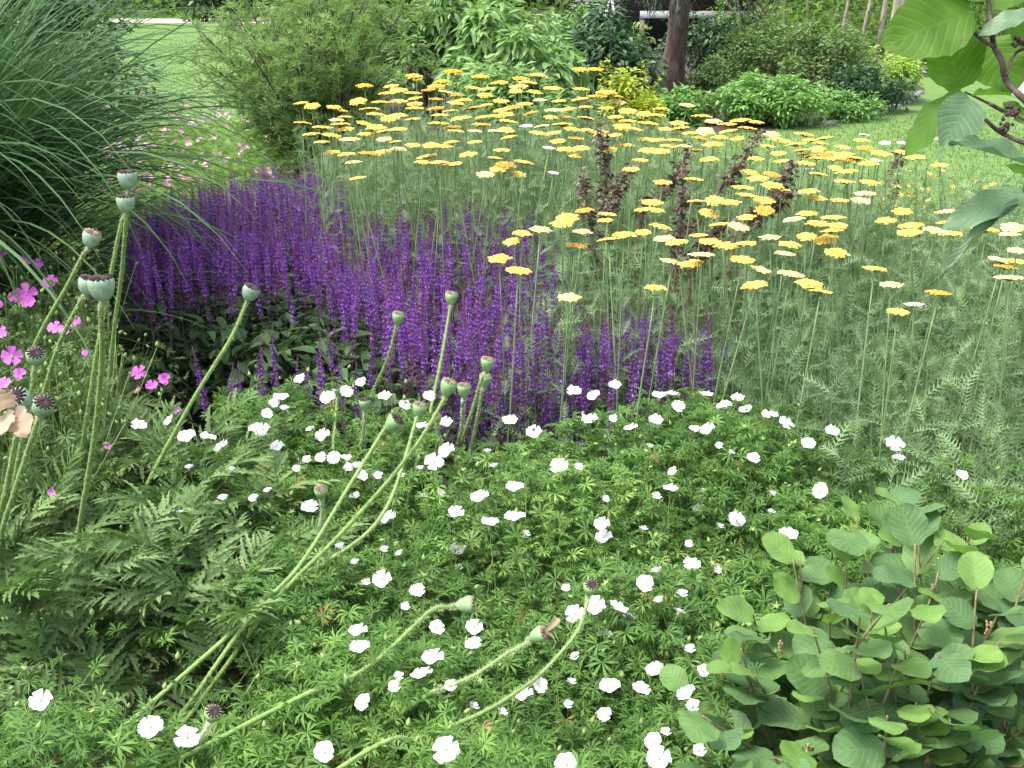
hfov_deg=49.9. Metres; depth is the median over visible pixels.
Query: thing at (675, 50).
pine tree
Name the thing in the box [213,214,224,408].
salvia spike
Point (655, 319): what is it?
salvia spike
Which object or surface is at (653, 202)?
yarrow stalk
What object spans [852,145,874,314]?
yarrow stalk
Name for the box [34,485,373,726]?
poppy leaf clump
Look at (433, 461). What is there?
cranesbill flower
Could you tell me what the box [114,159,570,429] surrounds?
salvia drift
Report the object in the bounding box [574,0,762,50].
garden pavilion
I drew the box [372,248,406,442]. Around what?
salvia spike
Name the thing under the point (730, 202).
yarrow stalk
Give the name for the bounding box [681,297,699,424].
salvia spike
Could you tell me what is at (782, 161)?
yarrow stalk
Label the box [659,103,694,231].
yarrow stalk
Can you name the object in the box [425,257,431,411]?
salvia spike
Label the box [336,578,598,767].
poppy stalk
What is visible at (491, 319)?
salvia spike
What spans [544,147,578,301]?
yarrow stalk
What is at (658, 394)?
cranesbill flower
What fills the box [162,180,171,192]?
pale pink flower
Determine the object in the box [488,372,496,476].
salvia spike
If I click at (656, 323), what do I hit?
salvia spike
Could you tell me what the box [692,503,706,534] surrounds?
cranesbill flower
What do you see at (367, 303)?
salvia spike
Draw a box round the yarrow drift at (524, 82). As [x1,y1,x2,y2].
[356,67,603,241]
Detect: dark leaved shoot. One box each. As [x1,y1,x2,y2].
[571,166,606,322]
[590,123,615,259]
[593,162,637,305]
[630,134,698,305]
[665,160,694,329]
[673,128,767,301]
[673,217,734,347]
[716,184,802,349]
[727,154,799,316]
[883,144,908,246]
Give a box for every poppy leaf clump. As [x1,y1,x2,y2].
[0,376,203,570]
[0,379,182,506]
[0,447,143,621]
[0,490,267,766]
[0,539,248,762]
[10,316,150,429]
[31,446,360,661]
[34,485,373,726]
[46,386,338,511]
[107,444,386,635]
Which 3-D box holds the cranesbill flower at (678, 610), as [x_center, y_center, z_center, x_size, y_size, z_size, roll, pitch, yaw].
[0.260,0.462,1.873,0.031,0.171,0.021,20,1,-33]
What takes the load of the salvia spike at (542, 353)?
on the bed soil at (196, 429)
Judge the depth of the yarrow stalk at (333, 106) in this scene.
4.09 m
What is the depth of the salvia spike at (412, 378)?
2.90 m
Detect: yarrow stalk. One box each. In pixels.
[283,121,311,353]
[294,101,336,242]
[302,132,343,359]
[304,103,330,207]
[304,133,340,329]
[309,125,332,328]
[310,140,342,342]
[313,108,347,340]
[319,118,344,313]
[321,150,351,384]
[323,105,346,244]
[330,120,371,334]
[330,122,366,345]
[337,127,373,325]
[337,152,379,350]
[338,116,365,344]
[339,137,367,347]
[345,160,390,409]
[348,132,375,361]
[349,97,383,205]
[349,151,378,388]
[350,176,406,417]
[359,107,386,247]
[364,112,385,306]
[365,124,386,356]
[369,100,389,236]
[372,149,415,296]
[376,137,412,311]
[377,129,403,291]
[379,91,406,283]
[380,114,417,275]
[383,84,418,202]
[384,140,431,319]
[388,88,408,201]
[388,127,422,296]
[389,99,410,213]
[389,147,412,361]
[391,113,407,225]
[401,143,429,349]
[403,160,438,399]
[404,101,422,235]
[405,91,421,223]
[405,106,431,278]
[405,117,430,254]
[408,96,438,238]
[409,164,445,401]
[411,90,454,213]
[416,154,474,350]
[421,88,449,207]
[422,142,461,326]
[423,97,443,222]
[424,121,448,280]
[424,160,456,400]
[426,106,458,241]
[426,144,452,369]
[429,113,452,356]
[433,129,463,274]
[439,101,464,251]
[442,140,478,316]
[443,109,469,250]
[443,125,469,228]
[443,161,502,401]
[445,93,464,196]
[450,115,489,277]
[453,98,484,232]
[453,129,481,308]
[457,86,481,189]
[459,151,509,394]
[462,171,495,357]
[464,106,499,253]
[464,140,491,297]
[470,114,504,232]
[470,122,490,277]
[472,156,502,412]
[472,161,516,419]
[472,266,532,493]
[475,115,508,273]
[475,160,534,369]
[477,93,493,199]
[478,87,508,193]
[479,103,501,227]
[482,148,510,365]
[484,129,508,294]
[486,119,517,248]
[486,254,531,508]
[488,99,509,218]
[489,165,525,331]
[489,226,551,447]
[493,108,524,224]
[493,171,525,351]
[495,112,514,235]
[495,127,514,277]
[501,89,523,237]
[501,135,558,320]
[502,237,544,426]
[503,130,545,292]
[504,105,522,226]
[505,230,531,440]
[516,102,535,218]
[518,124,532,255]
[521,243,587,476]
[522,146,555,305]
[523,89,542,198]
[523,110,587,279]
[523,171,558,333]
[529,98,549,210]
[534,124,562,245]
[536,86,562,218]
[538,228,593,441]
[543,293,581,558]
[544,108,562,243]
[544,115,558,221]
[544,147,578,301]
[546,131,577,292]
[547,127,578,268]
[547,139,567,277]
[548,122,574,267]
[549,219,592,459]
[551,99,577,224]
[551,136,583,261]
[554,213,593,458]
[557,116,572,235]
[561,107,576,237]
[562,116,594,281]
[566,105,592,241]
[566,154,582,325]
[572,87,589,189]
[572,97,592,204]
[573,145,590,281]
[575,207,625,432]
[576,128,596,261]
[581,130,608,253]
[584,212,616,429]
[586,94,606,198]
[586,94,621,283]
[587,147,625,312]
[591,231,644,503]
[594,218,636,484]
[595,90,616,195]
[598,106,613,191]
[599,122,630,238]
[599,237,640,497]
[606,127,643,290]
[608,115,625,263]
[608,133,621,301]
[609,108,637,235]
[610,100,626,226]
[612,223,671,459]
[614,167,641,345]
[618,119,635,286]
[618,143,634,293]
[623,121,657,335]
[624,158,648,299]
[624,208,664,400]
[624,229,652,431]
[626,111,653,285]
[626,258,681,526]
[629,199,663,392]
[631,285,669,545]
[634,207,655,396]
[635,137,659,271]
[635,180,672,333]
[636,147,654,308]
[639,113,666,281]
[642,148,669,309]
[643,144,677,304]
[644,127,674,266]
[644,235,689,507]
[648,107,670,257]
[650,138,674,267]
[656,120,687,270]
[656,138,682,311]
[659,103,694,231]
[665,208,719,360]
[665,239,714,479]
[666,144,691,313]
[673,126,692,297]
[673,177,703,383]
[679,259,723,501]
[681,131,702,314]
[681,136,707,273]
[681,149,707,306]
[681,199,714,399]
[683,252,717,511]
[689,233,722,532]
[689,238,727,400]
[691,114,710,217]
[691,255,755,528]
[694,156,720,329]
[695,127,715,250]
[698,142,723,333]
[701,168,760,324]
[703,135,728,265]
[703,199,741,400]
[704,119,723,252]
[705,195,724,346]
[705,265,771,515]
[707,241,739,427]
[709,222,744,497]
[710,192,758,374]
[713,126,757,317]
[713,221,749,382]
[714,185,753,358]
[716,135,748,315]
[717,122,736,292]
[719,129,769,345]
[727,156,764,332]
[727,270,804,544]
[729,118,751,208]
[730,196,775,404]
[730,214,767,476]
[733,241,757,538]
[734,144,775,323]
[734,181,783,392]
[735,171,781,356]
[737,205,774,381]
[737,251,795,539]
[738,131,780,269]
[738,175,768,354]
[740,280,774,562]
[744,120,763,205]
[747,234,785,459]
[754,137,781,313]
[754,188,794,398]
[754,241,801,402]
[756,139,792,331]
[760,166,813,366]
[761,132,813,304]
[763,159,790,399]
[763,161,815,318]
[764,151,792,328]
[764,289,832,604]
[765,195,827,396]
[765,278,823,550]
[768,165,842,350]
[768,172,827,364]
[776,210,817,403]
[776,232,816,412]
[779,141,827,330]
[779,220,831,412]
[783,216,830,464]
[785,142,812,329]
[786,138,820,385]
[789,145,850,356]
[790,157,843,346]
[791,153,824,321]
[792,157,826,364]
[793,146,829,328]
[793,148,817,330]
[793,151,838,343]
[798,188,826,376]
[801,197,870,385]
[806,248,850,436]
[808,152,832,267]
[808,215,846,479]
[808,228,850,487]
[809,198,849,466]
[809,266,886,562]
[810,234,848,416]
[814,222,847,426]
[817,136,836,268]
[819,158,883,354]
[820,156,865,358]
[820,179,855,385]
[821,152,856,337]
[821,158,861,332]
[822,134,867,279]
[827,191,876,374]
[834,179,880,383]
[835,169,863,357]
[840,138,870,270]
[845,150,892,340]
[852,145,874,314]
[853,281,903,497]
[855,160,879,392]
[862,150,904,318]
[863,207,912,457]
[867,141,904,338]
[869,217,905,439]
[871,308,909,484]
[874,141,891,368]
[874,226,950,454]
[887,222,924,466]
[891,302,930,486]
[893,228,936,444]
[893,290,951,479]
[905,155,925,357]
[911,163,949,430]
[912,230,962,442]
[915,220,960,468]
[920,256,1016,497]
[930,137,962,318]
[930,228,999,468]
[934,209,988,477]
[947,263,1019,515]
[966,222,1023,448]
[966,247,1023,518]
[971,259,1023,463]
[972,232,1021,516]
[978,275,1023,521]
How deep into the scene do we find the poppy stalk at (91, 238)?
2.27 m
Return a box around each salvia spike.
[130,234,150,396]
[133,223,143,393]
[136,229,180,423]
[137,242,167,419]
[146,232,167,399]
[151,248,192,429]
[168,248,178,401]
[172,221,192,418]
[176,227,207,422]
[189,225,227,403]
[191,345,213,440]
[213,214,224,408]
[218,225,240,411]
[223,232,237,390]
[224,365,233,440]
[235,362,241,438]
[248,232,271,391]
[255,332,262,448]
[257,369,264,447]
[259,349,267,399]
[263,228,279,393]
[269,324,278,413]
[273,366,289,445]
[278,238,308,398]
[294,353,300,436]
[303,365,310,416]
[304,247,340,379]
[304,363,316,442]
[311,245,323,408]
[313,220,328,425]
[315,331,322,469]
[317,347,328,450]
[318,226,331,404]
[323,255,352,446]
[327,328,338,470]
[328,253,368,417]
[333,245,351,439]
[333,249,369,445]
[335,249,358,410]
[335,345,350,491]
[337,253,390,424]
[340,265,359,451]
[344,245,354,400]
[346,252,367,439]
[348,249,368,390]
[350,262,360,414]
[353,362,359,468]
[357,249,372,415]
[361,259,387,466]
[366,265,382,428]
[366,330,374,489]
[369,254,400,410]
[369,275,392,407]
[370,228,383,394]
[370,239,384,416]
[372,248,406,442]
[375,242,395,390]
[378,256,402,429]
[379,265,388,417]
[382,276,393,540]
[385,274,399,476]
[387,274,403,472]
[389,270,407,481]
[390,293,401,432]
[390,303,407,408]
[392,234,406,405]
[394,287,422,477]
[395,305,421,485]
[396,293,405,430]
[397,302,410,414]
[398,284,420,441]
[400,275,411,392]
[401,282,419,484]
[405,288,428,491]
[407,248,418,429]
[414,271,427,435]
[415,231,455,443]
[415,323,426,430]
[415,324,428,493]
[418,299,425,384]
[419,304,432,471]
[422,283,429,396]
[422,314,428,454]
[424,232,460,407]
[424,240,438,360]
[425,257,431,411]
[428,292,438,370]
[428,304,454,469]
[430,297,450,517]
[431,283,455,514]
[437,260,446,413]
[437,337,446,469]
[438,310,444,425]
[438,357,448,499]
[438,380,453,465]
[439,253,457,432]
[439,325,465,484]
[441,257,449,433]
[443,285,455,409]
[445,306,451,462]
[445,360,477,496]
[446,292,465,463]
[448,228,459,367]
[449,322,468,467]
[450,268,473,417]
[451,260,488,424]
[451,283,488,441]
[451,312,459,375]
[453,372,460,461]
[454,304,473,488]
[454,330,461,486]
[456,303,468,427]
[461,290,491,481]
[461,380,482,537]
[463,225,469,366]
[463,309,481,480]
[464,377,469,458]
[465,272,477,445]
[467,354,478,474]
[472,324,481,469]
[473,303,496,482]
[474,302,488,448]
[475,259,484,441]
[475,354,481,483]
[477,262,501,458]
[477,326,505,476]
[478,248,493,426]
[479,290,483,426]
[480,336,497,483]
[480,388,488,459]
[481,284,489,403]
[483,263,502,425]
[486,312,502,478]
[487,231,497,398]
[487,295,498,428]
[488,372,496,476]
[488,381,501,483]
[490,290,495,370]
[490,301,514,466]
[494,263,518,402]
[494,318,521,492]
[495,318,505,435]
[495,336,518,443]
[496,370,503,462]
[499,298,510,441]
[500,368,509,458]
[501,284,508,357]
[502,279,505,319]
[503,284,509,355]
[505,321,521,510]
[508,229,514,333]
[509,294,533,441]
[509,300,518,393]
[509,353,520,437]
[510,255,516,386]
[510,320,522,438]
[512,262,520,378]
[515,262,530,399]
[515,375,525,440]
[518,366,529,508]
[519,337,527,485]
[520,242,526,354]
[520,305,527,367]
[522,356,532,438]
[525,284,543,439]
[525,298,546,437]
[525,311,537,423]
[526,320,538,459]
[527,274,531,335]
[527,363,547,443]
[530,249,536,344]
[533,278,538,341]
[533,301,539,426]
[537,301,543,421]
[539,340,547,460]
[539,354,544,427]
[539,379,550,449]
[540,235,548,297]
[543,287,555,425]
[544,308,559,418]
[544,372,550,433]
[548,354,556,490]
[549,245,558,431]
[549,322,586,463]
[550,215,555,260]
[552,383,561,457]
[557,307,567,382]
[557,326,567,496]
[562,363,572,419]
[565,380,572,457]
[566,288,581,381]
[567,324,580,439]
[571,331,588,428]
[571,341,592,440]
[571,368,581,439]
[573,301,585,425]
[574,321,589,439]
[574,380,585,454]
[577,358,591,453]
[581,336,588,459]
[582,314,596,521]
[588,306,598,383]
[589,340,597,450]
[594,307,603,388]
[594,312,607,455]
[596,319,610,429]
[599,312,609,499]
[600,329,627,451]
[602,302,617,425]
[605,370,614,454]
[606,330,622,444]
[607,318,615,402]
[614,326,631,406]
[615,327,630,399]
[618,323,636,437]
[622,294,631,437]
[625,327,644,443]
[630,300,639,391]
[631,360,641,441]
[634,301,641,400]
[637,307,650,462]
[638,299,649,440]
[638,311,667,483]
[641,314,653,480]
[641,342,651,440]
[642,294,658,447]
[643,306,652,438]
[654,318,661,401]
[656,338,664,468]
[657,316,675,450]
[660,324,670,466]
[667,312,684,475]
[669,304,679,398]
[675,313,685,393]
[675,344,691,467]
[677,314,682,387]
[679,331,690,466]
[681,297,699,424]
[686,308,707,408]
[692,331,699,440]
[695,309,711,439]
[701,341,709,396]
[706,322,715,402]
[706,350,712,479]
[707,316,713,382]
[716,316,728,404]
[721,318,742,391]
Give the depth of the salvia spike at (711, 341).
2.90 m
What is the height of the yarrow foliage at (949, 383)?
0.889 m
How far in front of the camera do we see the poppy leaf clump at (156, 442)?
2.47 m
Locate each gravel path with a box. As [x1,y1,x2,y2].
[17,18,276,22]
[1012,82,1023,97]
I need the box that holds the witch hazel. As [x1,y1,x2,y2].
[880,0,1023,279]
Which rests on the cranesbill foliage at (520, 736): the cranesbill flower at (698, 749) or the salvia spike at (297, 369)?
the cranesbill flower at (698, 749)
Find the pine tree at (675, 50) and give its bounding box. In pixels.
[557,0,811,94]
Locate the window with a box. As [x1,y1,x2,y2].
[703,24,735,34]
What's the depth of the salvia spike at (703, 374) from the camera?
2.75 m
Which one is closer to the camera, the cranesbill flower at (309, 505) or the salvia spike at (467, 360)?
the cranesbill flower at (309, 505)
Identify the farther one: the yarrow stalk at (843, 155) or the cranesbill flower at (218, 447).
the yarrow stalk at (843, 155)
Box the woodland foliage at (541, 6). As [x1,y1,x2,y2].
[7,0,1022,37]
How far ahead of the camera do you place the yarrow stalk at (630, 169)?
3.15 m
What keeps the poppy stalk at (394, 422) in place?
on the bed soil at (196, 429)
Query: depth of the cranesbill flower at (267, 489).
2.18 m
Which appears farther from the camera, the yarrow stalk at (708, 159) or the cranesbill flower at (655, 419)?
the yarrow stalk at (708, 159)
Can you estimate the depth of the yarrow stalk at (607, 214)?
3.01 m
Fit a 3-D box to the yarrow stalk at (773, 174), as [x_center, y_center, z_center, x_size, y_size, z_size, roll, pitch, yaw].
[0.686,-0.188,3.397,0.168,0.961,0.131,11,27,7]
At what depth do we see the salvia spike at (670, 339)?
2.84 m
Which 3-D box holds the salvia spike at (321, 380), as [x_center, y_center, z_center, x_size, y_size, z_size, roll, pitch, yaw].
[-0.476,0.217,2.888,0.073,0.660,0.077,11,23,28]
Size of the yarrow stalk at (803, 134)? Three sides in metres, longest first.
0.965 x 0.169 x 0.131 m
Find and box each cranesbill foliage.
[0,235,175,584]
[0,364,1023,767]
[70,340,211,484]
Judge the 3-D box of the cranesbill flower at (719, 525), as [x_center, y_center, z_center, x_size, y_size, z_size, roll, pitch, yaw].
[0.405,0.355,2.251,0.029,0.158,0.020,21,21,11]
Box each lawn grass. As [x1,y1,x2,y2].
[54,36,398,156]
[642,107,1023,226]
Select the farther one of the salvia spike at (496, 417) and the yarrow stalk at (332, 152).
the yarrow stalk at (332, 152)
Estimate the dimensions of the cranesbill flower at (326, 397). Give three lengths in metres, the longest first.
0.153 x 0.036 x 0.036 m
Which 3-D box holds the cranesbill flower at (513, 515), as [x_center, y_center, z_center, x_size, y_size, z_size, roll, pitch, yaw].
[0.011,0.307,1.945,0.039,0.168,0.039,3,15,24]
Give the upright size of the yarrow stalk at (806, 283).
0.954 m
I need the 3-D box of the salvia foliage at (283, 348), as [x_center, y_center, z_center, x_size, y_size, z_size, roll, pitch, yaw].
[-0.524,-0.148,3.815,1.733,0.480,3.238,-12,24,-29]
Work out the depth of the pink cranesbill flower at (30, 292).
2.83 m
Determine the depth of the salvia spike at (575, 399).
2.88 m
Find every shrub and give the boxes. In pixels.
[0,0,163,255]
[161,0,452,193]
[177,0,256,21]
[204,0,439,107]
[376,0,477,120]
[443,53,607,158]
[520,0,655,87]
[542,0,670,114]
[590,57,669,147]
[653,9,778,88]
[659,486,1023,767]
[684,53,791,93]
[702,13,882,95]
[813,57,919,113]
[831,44,926,103]
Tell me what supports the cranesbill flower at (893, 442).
on the cranesbill foliage at (520, 736)
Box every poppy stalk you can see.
[0,385,32,523]
[0,393,55,553]
[1,228,101,450]
[10,345,45,517]
[16,274,92,503]
[72,273,114,576]
[73,194,134,525]
[81,400,426,762]
[102,169,137,449]
[103,282,259,597]
[154,412,403,752]
[157,377,457,758]
[158,595,474,767]
[185,702,222,748]
[314,483,327,550]
[318,615,559,767]
[321,386,339,668]
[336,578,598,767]
[344,310,404,484]
[356,397,370,499]
[379,291,457,616]
[429,413,441,590]
[437,355,494,548]
[449,382,470,524]
[452,373,491,571]
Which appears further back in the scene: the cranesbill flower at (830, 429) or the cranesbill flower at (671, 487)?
the cranesbill flower at (830, 429)
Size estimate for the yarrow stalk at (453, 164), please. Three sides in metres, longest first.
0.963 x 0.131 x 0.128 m
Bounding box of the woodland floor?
[394,10,1000,62]
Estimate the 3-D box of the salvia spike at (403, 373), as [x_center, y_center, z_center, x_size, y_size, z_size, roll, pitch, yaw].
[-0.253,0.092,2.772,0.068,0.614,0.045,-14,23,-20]
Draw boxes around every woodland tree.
[772,0,777,34]
[781,0,786,47]
[802,0,809,57]
[829,0,839,51]
[838,0,849,46]
[856,0,872,55]
[873,0,888,64]
[882,0,901,72]
[892,0,905,64]
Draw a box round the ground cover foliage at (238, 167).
[25,118,339,285]
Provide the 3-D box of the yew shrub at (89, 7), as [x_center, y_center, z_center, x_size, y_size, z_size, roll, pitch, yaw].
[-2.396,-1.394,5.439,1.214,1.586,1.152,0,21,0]
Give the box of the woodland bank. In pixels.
[32,0,1023,9]
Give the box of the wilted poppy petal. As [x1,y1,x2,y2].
[0,389,33,437]
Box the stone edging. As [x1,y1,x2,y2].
[815,90,923,125]
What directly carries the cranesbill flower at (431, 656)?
attached to the cranesbill foliage at (520, 736)
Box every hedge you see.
[644,82,706,127]
[669,68,843,128]
[814,88,888,122]
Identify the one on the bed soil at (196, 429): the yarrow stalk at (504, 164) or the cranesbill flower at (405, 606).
the yarrow stalk at (504, 164)
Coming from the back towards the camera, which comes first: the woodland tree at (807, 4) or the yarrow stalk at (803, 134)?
the woodland tree at (807, 4)
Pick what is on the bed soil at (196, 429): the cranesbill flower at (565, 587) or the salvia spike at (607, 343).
the salvia spike at (607, 343)
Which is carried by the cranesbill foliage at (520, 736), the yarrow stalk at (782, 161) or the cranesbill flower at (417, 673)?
the cranesbill flower at (417, 673)
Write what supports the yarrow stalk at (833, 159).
on the bed soil at (196, 429)
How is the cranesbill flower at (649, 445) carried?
attached to the cranesbill foliage at (520, 736)
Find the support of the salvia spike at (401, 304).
on the bed soil at (196, 429)
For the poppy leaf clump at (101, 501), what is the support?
on the bed soil at (196, 429)
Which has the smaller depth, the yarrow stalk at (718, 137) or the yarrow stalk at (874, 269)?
the yarrow stalk at (874, 269)
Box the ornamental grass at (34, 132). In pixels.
[0,0,417,512]
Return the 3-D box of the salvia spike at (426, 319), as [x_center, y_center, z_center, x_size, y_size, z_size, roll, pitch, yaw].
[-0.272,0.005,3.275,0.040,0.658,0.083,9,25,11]
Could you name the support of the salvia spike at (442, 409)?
on the bed soil at (196, 429)
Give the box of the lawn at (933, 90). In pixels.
[1,10,1023,274]
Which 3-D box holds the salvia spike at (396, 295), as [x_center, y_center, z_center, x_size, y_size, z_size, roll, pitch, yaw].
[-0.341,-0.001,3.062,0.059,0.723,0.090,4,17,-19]
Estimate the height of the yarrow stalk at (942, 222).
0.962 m
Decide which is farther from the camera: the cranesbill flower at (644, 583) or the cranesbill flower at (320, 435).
the cranesbill flower at (320, 435)
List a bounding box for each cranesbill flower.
[0,249,38,286]
[0,301,40,324]
[0,326,27,348]
[0,377,44,429]
[1,346,23,366]
[8,291,34,313]
[13,368,34,396]
[17,283,83,307]
[19,255,29,286]
[20,295,49,333]
[28,689,53,722]
[32,258,42,280]
[41,280,59,318]
[43,275,85,320]
[47,321,74,352]
[47,488,65,495]
[70,317,134,364]
[81,350,92,361]
[130,365,161,403]
[131,418,146,475]
[137,715,165,762]
[145,379,169,411]
[158,373,187,404]
[163,414,215,466]
[173,725,199,758]
[177,429,211,495]
[184,464,197,499]
[199,431,215,496]
[214,439,249,476]
[217,494,236,552]
[226,467,270,517]
[248,422,272,477]
[248,494,272,533]
[254,423,271,443]
[261,408,272,442]
[263,487,285,529]
[268,398,279,421]
[270,440,283,451]
[273,393,289,451]
[280,405,288,448]
[292,465,300,498]
[293,373,330,433]
[301,499,318,517]
[302,455,313,477]
[305,425,346,477]
[313,740,333,767]
[315,428,331,450]
[315,451,330,472]
[320,390,350,443]
[327,451,350,479]
[335,542,352,598]
[340,385,352,402]
[341,454,350,500]
[344,461,370,521]
[348,623,366,693]
[349,491,369,546]
[349,640,374,714]
[350,558,364,591]
[353,470,367,513]
[354,693,403,753]
[355,377,383,424]
[361,579,375,624]
[372,570,391,614]
[373,471,386,526]
[378,390,393,439]
[379,545,389,603]
[381,509,413,550]
[388,679,420,724]
[390,472,404,543]
[391,671,403,733]
[395,549,433,597]
[396,400,410,454]
[401,602,410,638]
[409,583,430,631]
[410,666,436,720]
[416,421,427,484]
[416,465,430,530]
[421,648,443,697]
[423,391,434,446]
[424,453,443,506]
[424,489,444,524]
[429,619,444,639]
[432,736,462,766]
[438,442,475,490]
[439,416,452,463]
[444,679,474,724]
[448,505,464,561]
[449,542,465,571]
[464,702,479,731]
[465,619,482,674]
[465,636,489,687]
[470,489,490,559]
[471,490,515,570]
[481,517,498,597]
[484,448,491,502]
[484,707,507,761]
[488,463,523,533]
[488,550,515,611]
[502,414,516,446]
[504,511,528,604]
[506,481,523,553]
[506,529,530,592]
[515,687,535,721]
[518,678,547,709]
[526,424,541,458]
[550,458,574,508]
[554,752,576,767]
[561,584,575,628]
[563,699,573,747]
[565,604,583,622]
[566,678,575,748]
[567,384,581,439]
[570,651,584,669]
[574,463,582,507]
[581,414,600,475]
[587,390,619,437]
[587,595,605,649]
[594,517,610,569]
[595,495,609,533]
[595,529,612,555]
[596,600,627,678]
[596,707,618,767]
[598,628,611,696]
[599,678,620,725]
[608,379,621,425]
[609,415,619,451]
[622,613,635,677]
[623,423,640,464]
[631,681,650,766]
[636,574,653,623]
[639,525,647,562]
[641,443,652,508]
[644,732,660,750]
[645,661,676,708]
[646,746,671,767]
[649,413,663,475]
[651,566,682,634]
[652,391,666,449]
[652,492,661,526]
[653,596,677,655]
[658,608,684,691]
[660,727,670,751]
[663,483,678,553]
[665,390,677,406]
[668,400,684,439]
[668,466,721,517]
[677,589,687,653]
[677,684,694,699]
[683,556,700,612]
[684,644,699,698]
[685,539,692,557]
[686,698,699,710]
[689,425,699,475]
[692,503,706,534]
[692,565,721,604]
[693,744,705,764]
[697,663,713,697]
[699,391,712,451]
[700,422,725,461]
[713,523,723,545]
[715,442,722,489]
[716,400,741,442]
[717,401,735,464]
[718,449,734,508]
[720,394,740,435]
[727,517,741,558]
[729,511,745,557]
[731,392,744,417]
[739,404,751,415]
[747,452,759,512]
[747,490,775,548]
[761,409,777,461]
[767,416,794,456]
[767,509,775,571]
[779,526,797,573]
[801,437,815,486]
[812,482,841,500]
[823,425,839,481]
[885,436,905,485]
[892,454,904,481]
[943,470,967,526]
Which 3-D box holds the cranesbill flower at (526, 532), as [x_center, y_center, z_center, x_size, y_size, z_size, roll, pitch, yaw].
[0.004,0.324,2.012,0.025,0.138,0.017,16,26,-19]
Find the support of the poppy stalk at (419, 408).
on the bed soil at (196, 429)
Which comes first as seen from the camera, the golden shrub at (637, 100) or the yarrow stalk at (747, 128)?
the yarrow stalk at (747, 128)
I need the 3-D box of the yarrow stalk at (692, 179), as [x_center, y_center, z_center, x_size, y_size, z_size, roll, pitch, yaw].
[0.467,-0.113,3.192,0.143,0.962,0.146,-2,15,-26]
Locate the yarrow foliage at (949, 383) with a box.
[285,97,1023,612]
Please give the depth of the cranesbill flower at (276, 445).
2.44 m
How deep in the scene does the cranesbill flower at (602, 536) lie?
2.09 m
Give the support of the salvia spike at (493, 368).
on the bed soil at (196, 429)
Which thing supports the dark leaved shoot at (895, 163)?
on the bed soil at (196, 429)
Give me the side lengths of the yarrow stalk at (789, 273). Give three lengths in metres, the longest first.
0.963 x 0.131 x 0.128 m
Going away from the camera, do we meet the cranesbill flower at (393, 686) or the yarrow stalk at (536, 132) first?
the cranesbill flower at (393, 686)
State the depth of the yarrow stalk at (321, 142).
3.48 m
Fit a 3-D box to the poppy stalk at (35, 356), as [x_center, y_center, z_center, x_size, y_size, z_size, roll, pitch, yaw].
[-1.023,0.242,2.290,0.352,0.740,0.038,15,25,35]
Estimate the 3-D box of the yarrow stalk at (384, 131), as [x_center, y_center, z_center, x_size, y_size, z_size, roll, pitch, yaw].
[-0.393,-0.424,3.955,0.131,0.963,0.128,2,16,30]
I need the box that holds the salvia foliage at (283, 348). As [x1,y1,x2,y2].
[86,203,735,574]
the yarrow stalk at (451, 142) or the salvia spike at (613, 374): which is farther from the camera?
the yarrow stalk at (451, 142)
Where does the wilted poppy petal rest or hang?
attached to the poppy stalk at (24, 396)
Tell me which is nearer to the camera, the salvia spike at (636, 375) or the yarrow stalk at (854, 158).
the salvia spike at (636, 375)
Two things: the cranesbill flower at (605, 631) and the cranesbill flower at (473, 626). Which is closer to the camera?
the cranesbill flower at (605, 631)
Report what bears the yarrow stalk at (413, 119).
on the bed soil at (196, 429)
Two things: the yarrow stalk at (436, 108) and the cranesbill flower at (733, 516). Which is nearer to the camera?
the cranesbill flower at (733, 516)
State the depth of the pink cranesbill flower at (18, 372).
2.26 m
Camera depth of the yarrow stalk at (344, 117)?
3.96 m
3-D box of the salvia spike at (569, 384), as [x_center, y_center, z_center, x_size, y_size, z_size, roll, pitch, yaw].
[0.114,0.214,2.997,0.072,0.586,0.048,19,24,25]
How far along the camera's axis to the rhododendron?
9.61 m
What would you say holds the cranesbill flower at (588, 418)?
attached to the cranesbill foliage at (520, 736)
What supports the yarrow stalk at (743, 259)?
on the bed soil at (196, 429)
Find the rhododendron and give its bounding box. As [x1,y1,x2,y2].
[431,0,594,132]
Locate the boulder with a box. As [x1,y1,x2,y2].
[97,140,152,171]
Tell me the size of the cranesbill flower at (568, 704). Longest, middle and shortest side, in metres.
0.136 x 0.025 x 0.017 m
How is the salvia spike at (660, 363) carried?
on the bed soil at (196, 429)
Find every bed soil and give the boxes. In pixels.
[0,221,1023,767]
[241,42,924,169]
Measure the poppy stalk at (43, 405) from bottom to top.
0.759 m
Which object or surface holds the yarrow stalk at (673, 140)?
on the bed soil at (196, 429)
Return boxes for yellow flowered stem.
[864,172,903,320]
[864,187,888,275]
[879,167,911,306]
[897,184,929,295]
[904,157,938,281]
[920,163,958,265]
[947,179,977,303]
[962,176,995,254]
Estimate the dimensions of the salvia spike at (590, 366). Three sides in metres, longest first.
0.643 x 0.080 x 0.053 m
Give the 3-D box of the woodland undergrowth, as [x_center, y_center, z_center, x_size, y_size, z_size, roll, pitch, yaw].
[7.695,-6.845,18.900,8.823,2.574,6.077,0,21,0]
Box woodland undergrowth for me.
[701,0,1023,66]
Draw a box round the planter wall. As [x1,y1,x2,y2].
[919,68,928,76]
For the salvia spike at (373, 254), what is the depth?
3.20 m
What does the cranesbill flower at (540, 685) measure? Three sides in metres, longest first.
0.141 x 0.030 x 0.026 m
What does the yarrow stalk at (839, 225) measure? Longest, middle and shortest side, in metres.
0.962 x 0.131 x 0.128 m
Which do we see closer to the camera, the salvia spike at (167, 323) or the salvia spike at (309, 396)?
the salvia spike at (309, 396)
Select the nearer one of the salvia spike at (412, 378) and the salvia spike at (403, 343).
the salvia spike at (412, 378)

